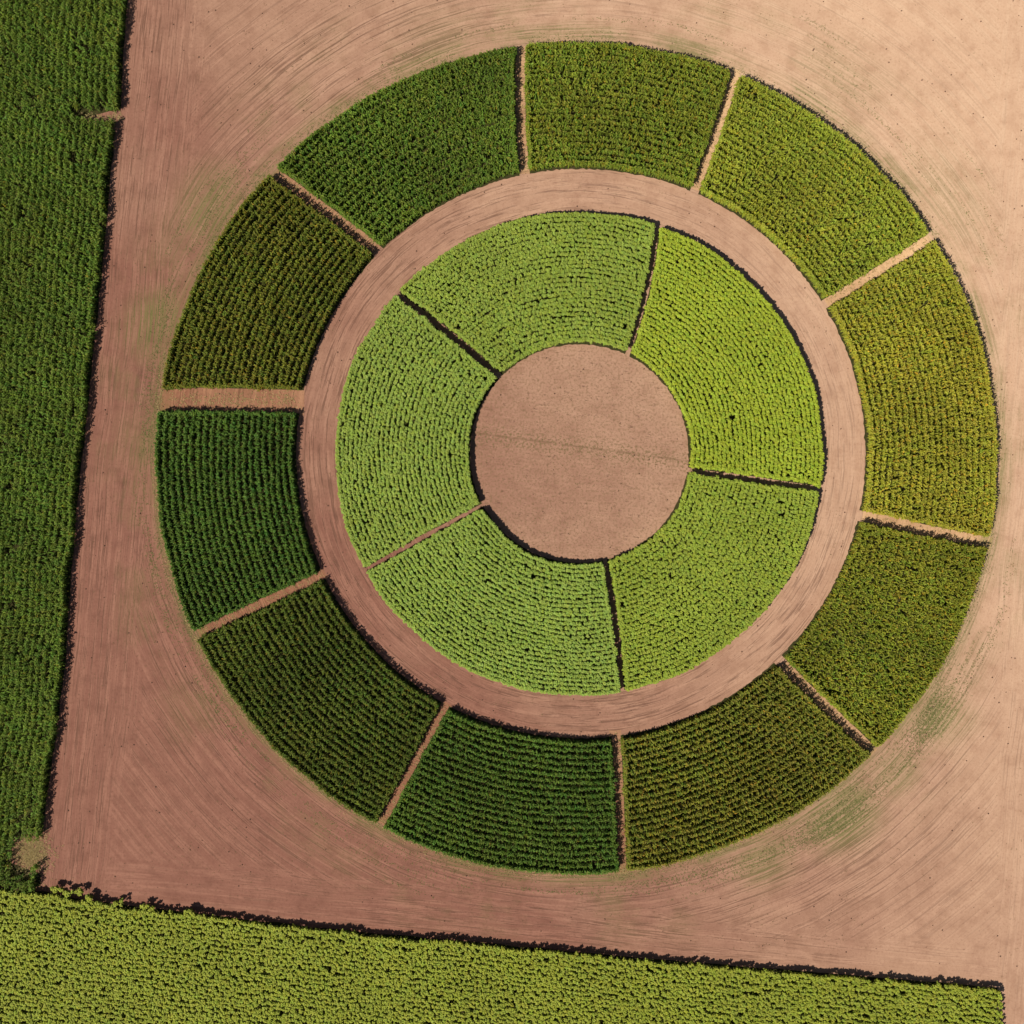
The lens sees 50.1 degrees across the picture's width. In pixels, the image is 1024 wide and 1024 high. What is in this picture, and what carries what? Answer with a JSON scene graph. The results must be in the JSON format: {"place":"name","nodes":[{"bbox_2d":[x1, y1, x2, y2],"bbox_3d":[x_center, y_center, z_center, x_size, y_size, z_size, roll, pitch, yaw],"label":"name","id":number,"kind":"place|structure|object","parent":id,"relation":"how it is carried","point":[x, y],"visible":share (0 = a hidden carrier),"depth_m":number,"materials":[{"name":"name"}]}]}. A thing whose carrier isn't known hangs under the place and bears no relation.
{"place":"outdoors","nodes":[
{"label":"outdoors","id":0,"kind":"place"},
{"bbox_2d":[0,0,127,893],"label":"corn field","id":1,"kind":"structure","parent":0,"point":[101,170],"depth_m":169.58,"materials":[{"name":"green plant"}]},
{"bbox_2d":[161,387,303,414],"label":"access path","id":2,"kind":"structure","parent":0,"point":[209,393],"depth_m":170.99,"materials":[{"name":"soil"}]},
{"bbox_2d":[197,569,328,636],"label":"access path","id":3,"kind":"structure","parent":0,"point":[303,583],"depth_m":170.99,"materials":[{"name":"soil"}]},
{"bbox_2d":[272,170,380,255],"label":"access path","id":4,"kind":"structure","parent":0,"point":[310,200],"depth_m":170.99,"materials":[{"name":"soil"}]},
{"bbox_2d":[377,700,450,824],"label":"access path","id":5,"kind":"structure","parent":0,"point":[399,787],"depth_m":170.99,"materials":[{"name":"soil"}]},
{"bbox_2d":[363,502,484,571],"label":"access path","id":6,"kind":"structure","parent":0,"point":[415,541],"depth_m":170.99,"materials":[{"name":"soil"}]},
{"bbox_2d":[398,293,500,377],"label":"access path","id":7,"kind":"structure","parent":0,"point":[477,357],"depth_m":170.99,"materials":[{"name":"soil"}]},
{"bbox_2d":[0,884,1003,1023],"bbox_3d":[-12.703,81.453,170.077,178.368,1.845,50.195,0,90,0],"label":"sunflower field","id":8,"kind":"structure","parent":0,"point":[8,950],"depth_m":169.57,"materials":[{"name":"green plant"}]},
{"bbox_2d":[0,0,1023,1023],"bbox_3d":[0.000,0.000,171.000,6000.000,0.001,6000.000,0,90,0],"label":"ground","id":9,"kind":"structure","parent":0,"point":[135,699],"depth_m":171.00,"materials":[{"name":"soil"}]},
{"bbox_2d":[153,409,320,630],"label":"corn plot","id":10,"kind":"object","parent":9,"relation":"on","point":[163,508],"visible":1,"depth_m":169.66,"materials":[{"name":"green plant"}]},
{"bbox_2d":[162,173,374,391],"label":"corn plot","id":11,"kind":"object","parent":9,"relation":"on","point":[237,220],"visible":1,"depth_m":169.67,"materials":[{"name":"green plant"}]},
{"bbox_2d":[197,579,441,823],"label":"corn plot","id":12,"kind":"object","parent":9,"relation":"on","point":[251,692],"visible":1,"depth_m":169.65,"materials":[{"name":"green plant"}]},
{"bbox_2d":[277,46,519,247],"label":"corn plot","id":13,"kind":"object","parent":9,"relation":"on","point":[285,166],"visible":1,"depth_m":169.67,"materials":[{"name":"green plant"}]},
{"bbox_2d":[335,295,498,567],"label":"sunflower plot","id":14,"kind":"object","parent":9,"relation":"on","point":[402,441],"visible":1,"depth_m":169.51,"materials":[{"name":"green plant"}]},
{"bbox_2d":[366,507,620,696],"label":"sunflower plot","id":15,"kind":"object","parent":9,"relation":"on","point":[465,550],"visible":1,"depth_m":169.51,"materials":[{"name":"green plant"}]},
{"bbox_2d":[1,49,988,884],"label":"dry grass","id":16,"kind":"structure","parent":9,"relation":"on","point":[33,855],"depth_m":170.94,"materials":[{"name":"beige plant"}]},
{"bbox_2d":[383,706,619,875],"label":"corn plot","id":17,"kind":"object","parent":9,"relation":"on","point":[390,824],"visible":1,"depth_m":169.67,"materials":[{"name":"green plant"}]},
{"bbox_2d":[399,211,654,374],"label":"sunflower plot","id":18,"kind":"object","parent":9,"relation":"on","point":[532,253],"visible":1,"depth_m":169.51,"materials":[{"name":"green plant"}]},
{"bbox_2d":[55,0,1023,973],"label":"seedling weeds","id":19,"kind":"object","parent":9,"relation":"on","point":[533,504],"visible":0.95,"depth_m":170.97,"materials":[{"name":"green plant"}]},
{"bbox_2d":[56,0,1023,966],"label":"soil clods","id":20,"kind":"object","parent":9,"relation":"on","point":[618,490],"visible":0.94,"depth_m":170.94,"materials":[{"name":"brown soil"}]},
{"bbox_2d":[133,16,1015,899],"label":"weeds","id":21,"kind":"object","parent":9,"relation":"on","point":[715,852],"visible":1,"depth_m":170.97,"materials":[{"name":"green plant"}]},
{"bbox_2d":[469,344,688,562],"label":"round clearing","id":22,"kind":"structure","parent":9,"relation":"on","point":[583,429],"depth_m":171.00,"materials":[{"name":"soil"}]},
{"bbox_2d":[523,41,730,190],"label":"corn plot","id":23,"kind":"object","parent":9,"relation":"on","point":[665,58],"visible":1,"depth_m":169.65,"materials":[{"name":"green plant"}]},
{"bbox_2d":[607,471,819,691],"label":"sunflower plot","id":24,"kind":"object","parent":9,"relation":"on","point":[795,498],"visible":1,"depth_m":169.51,"materials":[{"name":"green plant"}]},
{"bbox_2d":[630,227,824,488],"bbox_3d":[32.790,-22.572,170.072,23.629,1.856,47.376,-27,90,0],"label":"sunflower plot","id":25,"kind":"object","parent":9,"relation":"on","point":[725,298],"visible":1,"depth_m":169.50,"materials":[{"name":"green plant"}]},
{"bbox_2d":[618,663,870,870],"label":"corn plot","id":26,"kind":"object","parent":9,"relation":"on","point":[634,864],"visible":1,"depth_m":169.67,"materials":[{"name":"green plant"}]},
{"bbox_2d":[698,75,928,300],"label":"corn plot","id":27,"kind":"object","parent":9,"relation":"on","point":[837,155],"visible":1,"depth_m":169.66,"materials":[{"name":"green plant"}]},
{"bbox_2d":[782,520,988,746],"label":"corn plot","id":28,"kind":"object","parent":9,"relation":"on","point":[951,633],"visible":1,"depth_m":169.68,"materials":[{"name":"green plant"}]},
{"bbox_2d":[826,240,999,536],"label":"corn plot","id":29,"kind":"object","parent":9,"relation":"on","point":[939,259],"visible":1,"depth_m":169.68,"materials":[{"name":"green plant"}]},
{"bbox_2d":[515,46,529,173],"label":"access path","id":30,"kind":"structure","parent":0,"point":[519,71],"depth_m":170.99,"materials":[{"name":"soil"}]},
{"bbox_2d":[296,168,865,737],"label":"ring path","id":31,"kind":"structure","parent":0,"point":[776,278],"depth_m":171.00,"materials":[{"name":"soil"}]},
{"bbox_2d":[600,558,625,692],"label":"access path","id":32,"kind":"structure","parent":0,"point":[613,617],"depth_m":170.99,"materials":[{"name":"soil"}]},
{"bbox_2d":[609,730,626,873],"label":"access path","id":33,"kind":"structure","parent":0,"point":[618,772],"depth_m":170.99,"materials":[{"name":"soil"}]},
{"bbox_2d":[626,219,662,351],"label":"access path","id":34,"kind":"structure","parent":0,"point":[658,223],"depth_m":170.99,"materials":[{"name":"soil"}]},
{"bbox_2d":[691,67,740,190],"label":"access path","id":35,"kind":"structure","parent":0,"point":[734,75],"depth_m":170.99,"materials":[{"name":"soil"}]},
{"bbox_2d":[688,468,825,492],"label":"access path","id":36,"kind":"structure","parent":0,"point":[822,489],"depth_m":170.99,"materials":[{"name":"soil"}]},
{"bbox_2d":[780,660,876,756],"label":"access path","id":37,"kind":"structure","parent":0,"point":[848,727],"depth_m":170.99,"materials":[{"name":"soil"}]},
{"bbox_2d":[824,233,931,306],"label":"access path","id":38,"kind":"structure","parent":0,"point":[906,252],"depth_m":170.99,"materials":[{"name":"soil"}]},
{"bbox_2d":[861,511,992,550],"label":"access path","id":39,"kind":"structure","parent":0,"point":[930,531],"depth_m":170.99,"materials":[{"name":"soil"}]}
]}

